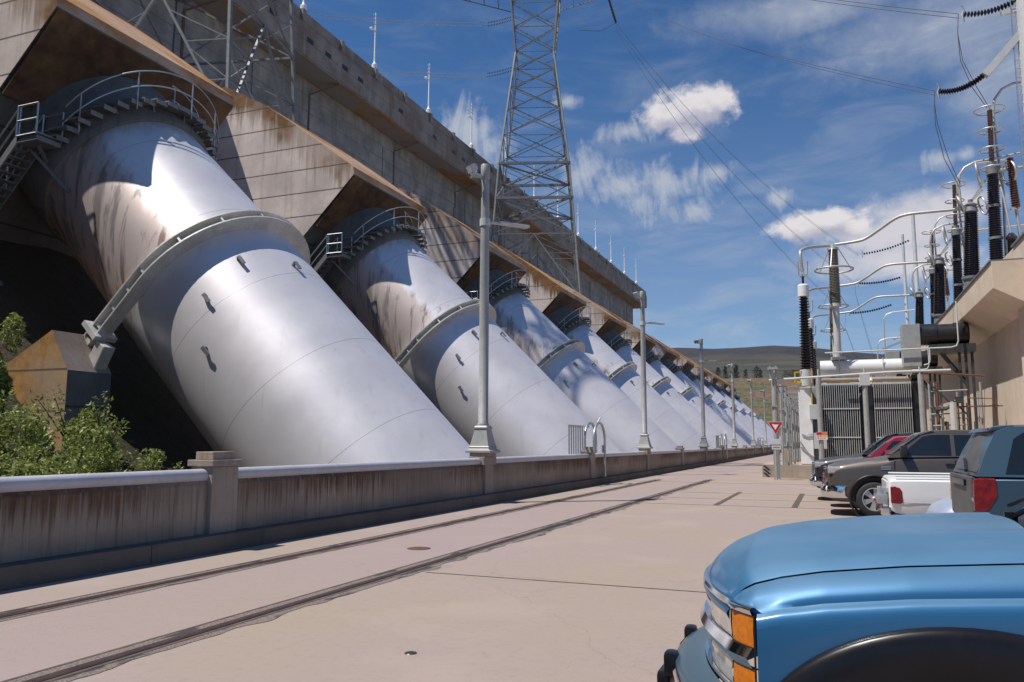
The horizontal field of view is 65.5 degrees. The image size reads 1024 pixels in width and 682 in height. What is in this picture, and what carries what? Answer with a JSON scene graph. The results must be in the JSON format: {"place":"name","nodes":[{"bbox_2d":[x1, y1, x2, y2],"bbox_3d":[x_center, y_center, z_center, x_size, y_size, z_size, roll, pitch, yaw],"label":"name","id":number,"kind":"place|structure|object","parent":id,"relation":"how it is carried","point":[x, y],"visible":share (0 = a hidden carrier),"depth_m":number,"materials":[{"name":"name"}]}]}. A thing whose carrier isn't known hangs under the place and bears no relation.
{"place":"outdoors","nodes":[
{"label":"outdoors","id":0,"kind":"place"},
{"bbox_2d":[0,240,213,476],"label":"hillside slope","id":1,"kind":"structure","parent":0,"point":[44,291],"depth_m":28.33,"materials":[{"name":"brown soil"}]},
{"bbox_2d":[0,312,42,471],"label":"shrub","id":2,"kind":"object","parent":1,"relation":"on","point":[6,381],"visible":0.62,"depth_m":15.80,"materials":[{"name":"green plant"}]},
{"bbox_2d":[0,412,108,476],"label":"shrub","id":3,"kind":"object","parent":1,"relation":"on","point":[21,468],"visible":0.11,"depth_m":11.67,"materials":[{"name":"green plant"}]},
{"bbox_2d":[1,330,114,454],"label":"support pier","id":4,"kind":"structure","parent":1,"relation":"on","point":[75,366],"depth_m":23.20,"materials":[{"name":"concrete"}]},
{"bbox_2d":[0,384,144,476],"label":"shrub","id":5,"kind":"object","parent":1,"relation":"on","point":[96,460],"visible":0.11,"depth_m":13.64,"materials":[{"name":"green plant"}]},
{"bbox_2d":[89,391,134,471],"bbox_3d":[-7.033,5.041,15.224,1.209,8.027,3.582,-3,-8,22],"label":"shrub","id":6,"kind":"object","parent":1,"relation":"on","point":[112,441],"visible":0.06,"depth_m":14.55,"materials":[{"name":"green plant"}]},
{"bbox_2d":[0,0,233,257],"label":"headwall","id":7,"kind":"object","parent":1,"relation":"on","point":[48,48],"visible":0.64,"depth_m":26.96,"materials":[{"name":"concrete"}]},
{"bbox_2d":[9,76,472,466],"bbox_3d":[-9.280,1.180,26.169,18.614,22.814,7.240,-3,-8,22],"label":"penstock","id":8,"kind":"object","parent":7,"relation":"attached to","point":[257,342],"visible":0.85,"depth_m":23.81,"materials":[{"name":"paint"}]},
{"bbox_2d":[0,70,220,285],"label":"access stair","id":9,"kind":"object","parent":8,"relation":"attached to","point":[40,142],"visible":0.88,"depth_m":26.24,"materials":[{"name":"metal"}]},
{"bbox_2d":[133,448,182,470],"bbox_3d":[-5.863,5.440,14.322,1.704,7.019,3.118,-3,-8,22],"label":"shrub","id":10,"kind":"object","parent":1,"relation":"on","point":[154,459],"visible":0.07,"depth_m":13.49,"materials":[{"name":"green plant"}]},
{"bbox_2d":[217,87,427,250],"bbox_3d":[-11.886,-6.563,46.483,11.354,14.850,8.100,-3,-8,22],"label":"headwall","id":11,"kind":"object","parent":1,"relation":"on","point":[312,188],"visible":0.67,"depth_m":42.73,"materials":[{"name":"concrete"}]},
{"bbox_2d":[310,208,620,456],"bbox_3d":[-3.000,3.200,41.837,18.614,22.814,7.240,-3,-8,22],"label":"penstock","id":12,"kind":"object","parent":11,"relation":"attached to","point":[411,304],"visible":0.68,"depth_m":39.70,"materials":[{"name":"paint"}]},
{"bbox_2d":[310,207,426,287],"bbox_3d":[-9.618,-2.550,43.053,10.753,9.697,5.352,3,-8,-19],"label":"access stair","id":13,"kind":"object","parent":12,"relation":"attached to","point":[337,255],"visible":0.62,"depth_m":41.80,"materials":[{"name":"metal"}]},
{"bbox_2d":[391,183,525,288],"bbox_3d":[-5.606,-4.542,62.151,11.354,14.850,8.100,-3,-8,22],"label":"headwall","id":14,"kind":"object","parent":1,"relation":"on","point":[453,248],"visible":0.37,"depth_m":57.86,"materials":[{"name":"concrete"}]},
{"bbox_2d":[461,270,677,451],"bbox_3d":[3.280,5.221,57.504,18.614,22.814,7.240,-3,-8,22],"label":"penstock","id":15,"kind":"object","parent":14,"relation":"attached to","point":[593,392],"visible":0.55,"depth_m":55.27,"materials":[{"name":"metal"}]},
{"bbox_2d":[466,270,529,302],"bbox_3d":[-3.338,-0.529,58.721,10.753,9.697,5.352,3,-8,-19],"label":"access stair","id":16,"kind":"object","parent":15,"relation":"attached to","point":[523,287],"visible":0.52,"depth_m":58.13,"materials":[{"name":"metal"}]},
{"bbox_2d":[490,241,585,316],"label":"headwall","id":17,"kind":"object","parent":1,"relation":"on","point":[548,295],"visible":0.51,"depth_m":73.24,"materials":[{"name":"concrete"}]},
{"bbox_2d":[547,306,714,449],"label":"penstock","id":18,"kind":"object","parent":17,"relation":"attached to","point":[670,421],"visible":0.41,"depth_m":71.24,"materials":[{"name":"metal"}]},
{"bbox_2d":[554,306,591,332],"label":"access stair","id":19,"kind":"object","parent":18,"relation":"attached to","point":[586,319],"visible":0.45,"depth_m":73.81,"materials":[{"name":"metal"}]},
{"bbox_2d":[553,278,626,336],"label":"headwall","id":20,"kind":"object","parent":1,"relation":"on","point":[603,321],"visible":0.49,"depth_m":88.86,"materials":[{"name":"concrete"}]},
{"bbox_2d":[600,329,731,447],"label":"penstock","id":21,"kind":"object","parent":20,"relation":"attached to","point":[673,397],"visible":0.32,"depth_m":87.03,"materials":[{"name":"metal"}]},
{"bbox_2d":[597,304,655,350],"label":"headwall","id":22,"kind":"object","parent":1,"relation":"on","point":[636,341],"visible":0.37,"depth_m":104.42,"materials":[{"name":"concrete"}]},
{"bbox_2d":[635,347,750,446],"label":"penstock","id":23,"kind":"object","parent":22,"relation":"attached to","point":[689,395],"visible":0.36,"depth_m":102.78,"materials":[{"name":"metal"}]},
{"bbox_2d":[626,321,676,362],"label":"headwall","id":24,"kind":"object","parent":1,"relation":"on","point":[668,353],"visible":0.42,"depth_m":120.08,"materials":[{"name":"concrete"}]},
{"bbox_2d":[662,359,756,446],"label":"penstock","id":25,"kind":"object","parent":24,"relation":"attached to","point":[725,417],"visible":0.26,"depth_m":118.72,"materials":[{"name":"metal"}]},
{"bbox_2d":[651,336,693,370],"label":"headwall","id":26,"kind":"object","parent":1,"relation":"on","point":[688,364],"visible":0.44,"depth_m":135.82,"materials":[{"name":"concrete"}]},
{"bbox_2d":[682,368,768,445],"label":"penstock","id":27,"kind":"object","parent":26,"relation":"attached to","point":[726,409],"visible":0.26,"depth_m":134.54,"materials":[{"name":"metal"}]},
{"bbox_2d":[671,348,707,377],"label":"headwall","id":28,"kind":"object","parent":1,"relation":"on","point":[696,366],"visible":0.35,"depth_m":151.14,"materials":[{"name":"concrete"}]},
{"bbox_2d":[699,377,771,444],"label":"penstock","id":29,"kind":"object","parent":28,"relation":"attached to","point":[738,413],"visible":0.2,"depth_m":150.02,"materials":[{"name":"metal"}]},
{"bbox_2d":[683,355,718,382],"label":"headwall","id":30,"kind":"object","parent":1,"relation":"on","point":[715,378],"visible":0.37,"depth_m":167.01,"materials":[{"name":"concrete"}]},
{"bbox_2d":[711,382,772,439],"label":"penstock","id":31,"kind":"object","parent":30,"relation":"attached to","point":[741,410],"visible":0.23,"depth_m":166.09,"materials":[{"name":"metal"}]},
{"bbox_2d":[698,364,727,388],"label":"headwall","id":32,"kind":"object","parent":1,"relation":"on","point":[720,381],"visible":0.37,"depth_m":182.94,"materials":[{"name":"concrete"}]},
{"bbox_2d":[723,387,772,436],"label":"penstock","id":33,"kind":"object","parent":32,"relation":"attached to","point":[725,391],"visible":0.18,"depth_m":181.94,"materials":[{"name":"metal"}]},
{"bbox_2d":[708,370,735,391],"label":"headwall","id":34,"kind":"object","parent":1,"relation":"on","point":[728,387],"visible":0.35,"depth_m":197.99,"materials":[{"name":"concrete"}]},
{"bbox_2d":[734,394,780,438],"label":"penstock","id":35,"kind":"object","parent":34,"relation":"attached to","point":[754,414],"visible":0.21,"depth_m":197.86,"materials":[{"name":"metal"}]},
{"bbox_2d":[91,0,295,122],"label":"lattice tower","id":36,"kind":"structure","parent":0,"point":[265,29],"depth_m":56.53,"materials":[{"name":"metal"}]},
{"bbox_2d":[206,129,217,159],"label":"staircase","id":37,"kind":"structure","parent":0,"point":[212,148],"depth_m":44.24,"materials":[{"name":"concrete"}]},
{"bbox_2d":[92,0,646,324],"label":"dam","id":38,"kind":"structure","parent":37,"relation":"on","point":[350,102],"depth_m":92.83,"materials":[{"name":"concrete"}]},
{"bbox_2d":[370,13,377,67],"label":"crest light pole","id":39,"kind":"object","parent":38,"relation":"on","point":[374,64],"visible":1,"depth_m":92.46,"materials":[{"name":"metal"}]},
{"bbox_2d":[0,453,902,681],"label":"road","id":40,"kind":"structure","parent":0,"point":[449,627],"depth_m":8.14,"materials":[{"name":"concrete"}]},
{"bbox_2d":[0,479,659,620],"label":"embedded rail","id":41,"kind":"object","parent":40,"relation":"on","point":[75,601],"visible":1,"depth_m":9.97,"materials":[{"name":"metal"}]},
{"bbox_2d":[0,479,711,681],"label":"embedded rail","id":42,"kind":"object","parent":40,"relation":"on","point":[87,666],"visible":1,"depth_m":7.44,"materials":[{"name":"metal"}]},
{"bbox_2d":[0,451,781,591],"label":"curb","id":43,"kind":"structure","parent":40,"relation":"on","point":[29,572],"depth_m":12.00,"materials":[{"name":"concrete"}]},
{"bbox_2d":[0,444,781,563],"bbox_3d":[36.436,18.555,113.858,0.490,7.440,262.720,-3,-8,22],"label":"parapet wall","id":44,"kind":"structure","parent":43,"relation":"on","point":[210,492],"depth_m":12.32,"materials":[{"name":"concrete"}]},
{"bbox_2d":[465,163,529,452],"bbox_3d":[-0.496,-0.946,22.179,2.054,8.030,0.942,7,-10,-44],"label":"street lamp","id":45,"kind":"object","parent":44,"relation":"on","point":[482,441],"visible":1,"depth_m":21.77,"materials":[{"name":"grey metal"}]},
{"bbox_2d":[568,417,605,476],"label":"wall gate","id":46,"kind":"structure","parent":44,"relation":"attached to","point":[577,430],"depth_m":30.46,"materials":[{"name":"metal"}]},
{"bbox_2d":[632,291,664,448],"bbox_3d":[6.951,1.450,40.759,2.054,8.030,0.942,7,-10,-44],"label":"street lamp","id":47,"kind":"object","parent":44,"relation":"on","point":[644,442],"visible":1,"depth_m":40.36,"materials":[{"name":"grey metal"}]},
{"bbox_2d":[694,339,715,446],"bbox_3d":[14.398,3.847,59.340,2.054,8.030,0.942,7,-10,-44],"label":"street lamp","id":48,"kind":"object","parent":44,"relation":"on","point":[703,442],"visible":1,"depth_m":58.95,"materials":[{"name":"grey metal"}]},
{"bbox_2d":[726,364,743,445],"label":"street lamp","id":49,"kind":"object","parent":44,"relation":"on","point":[734,441],"visible":1,"depth_m":77.53,"materials":[{"name":"grey metal"}]},
{"bbox_2d":[746,379,759,445],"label":"street lamp","id":50,"kind":"object","parent":44,"relation":"on","point":[753,443],"visible":1,"depth_m":96.12,"materials":[{"name":"grey metal"}]},
{"bbox_2d":[760,389,769,444],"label":"street lamp","id":51,"kind":"object","parent":44,"relation":"on","point":[765,440],"visible":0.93,"depth_m":114.72,"materials":[{"name":"grey metal"}]},
{"bbox_2d":[426,468,849,592],"bbox_3d":[9.693,4.574,22.924,17.200,0.015,53.535,-3,-8,22],"label":"road joint","id":52,"kind":"object","parent":40,"relation":"on","point":[797,501],"visible":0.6,"depth_m":20.30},
{"bbox_2d":[768,421,782,479],"bbox_3d":[11.746,4.856,35.393,0.660,2.600,0.108,-3,-8,22],"label":"yield sign","id":53,"kind":"object","parent":40,"relation":"on","point":[775,426],"visible":1,"depth_m":35.46,"materials":[{"name":"metal"}]},
{"bbox_2d":[771,439,780,479],"bbox_3d":[11.726,5.240,35.244,0.400,1.800,0.126,-3,-8,22],"label":"meter box","id":54,"kind":"object","parent":40,"relation":"on","point":[776,444],"visible":0.97,"depth_m":35.25,"materials":[{"name":"grey paint"}]},
{"bbox_2d":[767,366,797,478],"bbox_3d":[12.428,3.698,36.370,1.250,5.150,0.600,-3,-8,22],"label":"yard post","id":55,"kind":"object","parent":40,"relation":"on","point":[774,405],"visible":0.74,"depth_m":36.47,"materials":[{"name":"grey metal"}]},
{"bbox_2d":[762,461,812,477],"bbox_3d":[17.827,6.443,39.653,9.720,0.620,7.206,-3,-8,22],"label":"transformer pad","id":56,"kind":"object","parent":40,"relation":"on","point":[797,470],"visible":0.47,"depth_m":37.69,"materials":[{"name":"concrete"}]},
{"bbox_2d":[779,384,797,463],"bbox_3d":[13.931,4.423,39.640,1.160,4.550,0.490,-3,-8,22],"label":"yard post","id":57,"kind":"object","parent":56,"relation":"on","point":[781,389],"visible":0.67,"depth_m":39.74,"materials":[{"name":"grey metal"}]},
{"bbox_2d":[784,389,798,461],"bbox_3d":[15.260,4.851,42.958,1.160,4.550,0.490,-3,-8,22],"label":"yard post","id":58,"kind":"object","parent":56,"relation":"on","point":[785,399],"visible":0.58,"depth_m":43.02,"materials":[{"name":"grey metal"}]},
{"bbox_2d":[794,358,927,463],"bbox_3d":[16.984,3.441,38.971,5.730,5.143,4.000,-3,-8,22],"label":"power transformer","id":59,"kind":"object","parent":56,"relation":"on","point":[893,404],"visible":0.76,"depth_m":37.91,"materials":[{"name":"grey paint"}]},
{"bbox_2d":[797,261,813,385],"bbox_3d":[14.270,-0.875,38.879,0.611,6.133,0.627,-3,-8,22],"label":"transformer bushing","id":60,"kind":"object","parent":59,"relation":"attached to","point":[805,346],"visible":0.98,"depth_m":38.66,"materials":[{"name":"black ceramic"}]},
{"bbox_2d":[814,244,853,360],"bbox_3d":[16.195,-1.978,39.878,1.890,5.870,1.890,-3,-8,22],"label":"post insulator","id":61,"kind":"object","parent":59,"relation":"on","point":[834,286],"visible":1,"depth_m":39.73,"materials":[{"name":"grey paint"}]},
{"bbox_2d":[799,208,961,271],"bbox_3d":[17.888,-4.769,38.736,7.405,2.608,1.676,-3,-8,22],"label":"bus pipe","id":62,"kind":"object","parent":61,"relation":"attached to","point":[871,234],"visible":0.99,"depth_m":39.16,"materials":[{"name":"metal"}]},
{"bbox_2d":[825,301,978,429],"bbox_3d":[17.949,2.051,36.903,6.300,7.400,1.330,-3,-8,22],"label":"bus duct","id":63,"kind":"object","parent":56,"relation":"on","point":[942,340],"visible":0.99,"depth_m":36.21,"materials":[{"name":"grey metal"}]},
{"bbox_2d":[924,372,1002,429],"bbox_3d":[19.678,3.425,34.721,3.004,4.139,1.643,-3,-8,22],"label":"pipe rack","id":64,"kind":"object","parent":56,"relation":"on","point":[954,413],"visible":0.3,"depth_m":34.63,"materials":[{"name":"grey metal"}]},
{"bbox_2d":[787,393,800,461],"bbox_3d":[16.590,5.279,46.275,1.160,4.550,0.490,-3,-8,22],"label":"yard post","id":65,"kind":"object","parent":40,"relation":"on","point":[794,424],"visible":0.43,"depth_m":46.35,"materials":[{"name":"grey metal"}]},
{"bbox_2d":[657,498,1023,681],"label":"blue pickup","id":66,"kind":"object","parent":40,"relation":"on","point":[935,597],"visible":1,"depth_m":2.92,"materials":[{"name":"paint"}]},
{"bbox_2d":[769,366,950,458],"bbox_3d":[15.354,3.670,35.255,7.453,4.950,0.400,-3,-8,22],"label":"pipe portal","id":67,"kind":"object","parent":40,"relation":"on","point":[864,378],"visible":0.77,"depth_m":35.19,"materials":[{"name":"grey paint"}]},
{"bbox_2d":[809,432,914,501],"bbox_3d":[11.489,3.616,22.488,5.820,2.059,2.360,-3,-8,22],"label":"pickup truck","id":68,"kind":"object","parent":40,"relation":"on","point":[815,478],"visible":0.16,"depth_m":22.52,"materials":[{"name":"red paint"}]},
{"bbox_2d":[822,436,908,507],"bbox_3d":[10.209,3.306,20.166,4.430,1.820,1.920,-3,-8,22],"label":"car","id":69,"kind":"object","parent":40,"relation":"on","point":[883,448],"visible":0.02,"depth_m":19.84,"materials":[{"name":"paint"}]},
{"bbox_2d":[882,234,908,349],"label":"mast","id":70,"kind":"object","parent":40,"relation":"on","point":[905,288],"visible":0.15,"depth_m":102.06,"materials":[{"name":"grey metal"}]},
{"bbox_2d":[820,430,974,516],"bbox_3d":[10.014,3.018,17.840,5.820,2.059,2.360,-3,-8,22],"label":"pickup truck","id":71,"kind":"object","parent":40,"relation":"on","point":[858,481],"visible":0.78,"depth_m":17.52,"materials":[{"name":"grey metal"}]},
{"bbox_2d":[894,215,918,339],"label":"mast","id":72,"kind":"object","parent":40,"relation":"on","point":[916,274],"visible":0.11,"depth_m":100.26,"materials":[{"name":"grey metal"}]},
{"bbox_2d":[617,32,891,357],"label":"power line","id":73,"kind":"object","parent":72,"relation":"attached to","point":[774,243],"visible":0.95,"depth_m":102.39,"materials":[{"name":"black metal"}]},
{"bbox_2d":[619,31,899,358],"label":"power line","id":74,"kind":"object","parent":72,"relation":"attached to","point":[883,281],"visible":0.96,"depth_m":102.17,"materials":[{"name":"black metal"}]},
{"bbox_2d":[616,23,908,256],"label":"power line","id":75,"kind":"object","parent":72,"relation":"attached to","point":[764,183],"visible":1,"depth_m":104.70,"materials":[{"name":"black metal"}]},
{"bbox_2d":[876,472,950,514],"bbox_3d":[8.622,2.453,12.720,5.180,1.802,1.790,-3,-8,22],"label":"white pickup","id":76,"kind":"object","parent":40,"relation":"on","point":[910,494],"visible":0.26,"depth_m":12.71,"materials":[{"name":"paint"}]},
{"bbox_2d":[925,497,953,513],"bbox_3d":[7.856,2.289,10.553,4.280,1.390,1.880,-3,-8,22],"label":"sedan","id":77,"kind":"object","parent":40,"relation":"on","point":[944,505],"visible":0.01,"depth_m":11.01,"materials":[{"name":"silver metal"}]},
{"bbox_2d":[921,232,1023,430],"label":"powerhouse","id":78,"kind":"structure","parent":40,"relation":"on","point":[989,299],"depth_m":33.71,"materials":[{"name":"beige concrete"}]},
{"bbox_2d":[909,287,930,323],"bbox_3d":[29.742,-1.609,57.994,1.676,4.688,1.030,1,-7,-5],"label":"wall bushing","id":79,"kind":"object","parent":78,"relation":"on","point":[918,295],"depth_m":57.87,"materials":[{"name":"ceramic"}]},
{"bbox_2d":[920,230,947,323],"bbox_3d":[30.608,-4.159,57.901,1.775,7.730,1.310,-1,-7,8],"label":"surge arrester","id":80,"kind":"object","parent":78,"relation":"on","point":[931,276],"visible":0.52,"depth_m":57.83,"materials":[{"name":"ceramic"}]},
{"bbox_2d":[927,252,952,323],"bbox_3d":[25.457,-2.988,47.303,1.676,4.688,1.030,1,-7,-5],"label":"wall bushing","id":81,"kind":"object","parent":78,"relation":"on","point":[939,297],"depth_m":47.11,"materials":[{"name":"ceramic"}]},
{"bbox_2d":[911,214,982,306],"bbox_3d":[31.619,-4.779,57.450,4.997,9.264,1.000,-3,-8,22],"label":"jumper pipe","id":82,"kind":"object","parent":78,"relation":"attached to","point":[947,291],"visible":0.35,"depth_m":58.28,"materials":[{"name":"grey metal"}]},
{"bbox_2d":[940,181,965,300],"bbox_3d":[26.323,-5.538,47.210,1.775,7.730,1.310,-1,-7,8],"label":"surge arrester","id":83,"kind":"object","parent":78,"relation":"on","point":[958,283],"visible":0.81,"depth_m":47.07,"materials":[{"name":"ceramic"}]},
{"bbox_2d":[954,195,988,288],"bbox_3d":[21.172,-4.367,36.612,1.676,4.688,1.030,1,-7,-5],"label":"wall bushing","id":84,"kind":"object","parent":78,"relation":"on","point":[971,252],"depth_m":36.43,"materials":[{"name":"ceramic"}]},
{"bbox_2d":[929,159,1023,257],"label":"jumper pipe","id":85,"kind":"object","parent":78,"relation":"attached to","point":[982,229],"visible":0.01,"depth_m":47.47,"materials":[{"name":"grey metal"}]},
{"bbox_2d":[957,81,1022,256],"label":"jumper pipe","id":86,"kind":"object","parent":78,"relation":"on","point":[1010,238],"visible":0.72,"depth_m":36.29,"materials":[{"name":"metal"}]},
{"bbox_2d":[972,104,1016,259],"bbox_3d":[22.038,-6.917,36.519,1.775,7.730,1.310,-1,-7,8],"label":"surge arrester","id":87,"kind":"object","parent":78,"relation":"on","point":[995,238],"visible":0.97,"depth_m":36.37,"materials":[{"name":"ceramic"}]},
{"bbox_2d":[982,0,1023,177],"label":"gantry column","id":88,"kind":"structure","parent":78,"relation":"on","point":[1011,44],"depth_m":36.77,"materials":[{"name":"grey metal"}]},
{"bbox_2d":[632,0,984,183],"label":"power line","id":89,"kind":"object","parent":88,"relation":"attached to","point":[970,84],"visible":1,"depth_m":37.80,"materials":[{"name":"black metal"}]},
{"bbox_2d":[813,0,1015,107],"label":"power line","id":90,"kind":"object","parent":88,"relation":"attached to","point":[991,10],"visible":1,"depth_m":37.69,"materials":[{"name":"black metal"}]},
{"bbox_2d":[950,425,1023,515],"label":"blue suv","id":91,"kind":"object","parent":40,"relation":"on","point":[987,475],"visible":0.61,"depth_m":8.73,"materials":[{"name":"metal"}]},
{"bbox_3d":[22.112,7.822,50.344,9.720,0.620,7.206,-3,-8,22],"label":"transformer pad","id":92,"kind":"object","parent":40,"relation":"on","visible":0},
{"bbox_2d":[814,376,872,386],"bbox_3d":[21.269,4.819,49.662,5.730,5.143,4.000,-3,-8,22],"label":"power transformer","id":93,"kind":"object","parent":92,"relation":"on","point":[855,382],"visible":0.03,"depth_m":49.51,"materials":[{"name":"grey paint"}]},
{"bbox_2d":[807,300,815,386],"bbox_3d":[18.555,0.504,49.570,0.611,6.133,0.627,-3,-8,22],"label":"transformer bushing","id":94,"kind":"object","parent":93,"relation":"attached to","point":[811,324],"visible":0.48,"depth_m":49.44,"materials":[{"name":"white paint"}]},
{"bbox_2d":[818,289,848,377],"bbox_3d":[20.480,-0.599,50.569,1.890,5.870,1.890,-3,-8,22],"label":"post insulator","id":95,"kind":"object","parent":93,"relation":"on","point":[831,322],"visible":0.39,"depth_m":50.55,"materials":[{"name":"grey paint"}]},
{"bbox_2d":[807,261,932,308],"bbox_3d":[22.173,-3.390,49.427,7.405,2.608,1.676,-3,-8,22],"label":"bus pipe","id":96,"kind":"object","parent":95,"relation":"attached to","point":[875,271],"visible":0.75,"depth_m":49.58,"materials":[{"name":"silver metal"}]},
{"bbox_2d":[885,345,942,429],"bbox_3d":[22.234,3.430,47.593,6.300,7.400,1.330,-3,-8,22],"label":"bus duct","id":97,"kind":"object","parent":92,"relation":"on","point":[933,364],"visible":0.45,"depth_m":46.62,"materials":[{"name":"grey metal"}]},
{"bbox_3d":[26.398,9.200,61.035,9.720,0.620,7.206,-3,-8,22],"label":"transformer pad","id":98,"kind":"object","parent":40,"relation":"on","visible":0},
{"bbox_3d":[25.555,6.198,60.353,5.730,5.143,4.000,-3,-8,22],"label":"power transformer","id":99,"kind":"object","parent":98,"relation":"on","visible":0},
{"bbox_2d":[820,316,845,356],"bbox_3d":[24.765,0.779,61.260,1.890,5.870,1.890,-3,-8,22],"label":"post insulator","id":100,"kind":"object","parent":99,"relation":"on","point":[831,349],"visible":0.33,"depth_m":61.32,"materials":[{"name":"grey paint"}]},
{"bbox_2d":[811,294,908,331],"bbox_3d":[26.458,-2.011,60.118,7.405,2.608,1.676,-3,-8,22],"label":"bus pipe","id":101,"kind":"object","parent":100,"relation":"attached to","point":[860,306],"visible":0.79,"depth_m":60.21,"materials":[{"name":"grey metal"}]},
{"bbox_2d":[464,0,593,293],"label":"lattice tower","id":102,"kind":"structure","parent":0,"point":[506,164],"depth_m":115.17,"materials":[{"name":"metal"}]},
{"bbox_2d":[311,14,510,26],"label":"tower line","id":103,"kind":"object","parent":102,"relation":"attached to","point":[412,21],"visible":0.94,"depth_m":118.63,"materials":[{"name":"black metal"}]},
{"bbox_2d":[378,67,511,76],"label":"tower line","id":104,"kind":"object","parent":102,"relation":"attached to","point":[450,73],"visible":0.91,"depth_m":117.87,"materials":[{"name":"black metal"}]},
{"bbox_2d":[293,0,1023,353],"label":"sky","id":105,"kind":"structure","parent":0,"point":[851,155],"materials":[{"name":"blue"}]},
{"bbox_2d":[672,346,884,436],"bbox_3d":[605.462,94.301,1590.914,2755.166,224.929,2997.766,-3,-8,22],"label":"hills","id":106,"kind":"structure","parent":0,"point":[781,358],"depth_m":1101.75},
{"bbox_2d":[870,309,914,376],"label":"distant bus","id":107,"kind":"object","parent":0,"point":[884,339],"visible":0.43,"depth_m":91.33,"materials":[{"name":"metal"}]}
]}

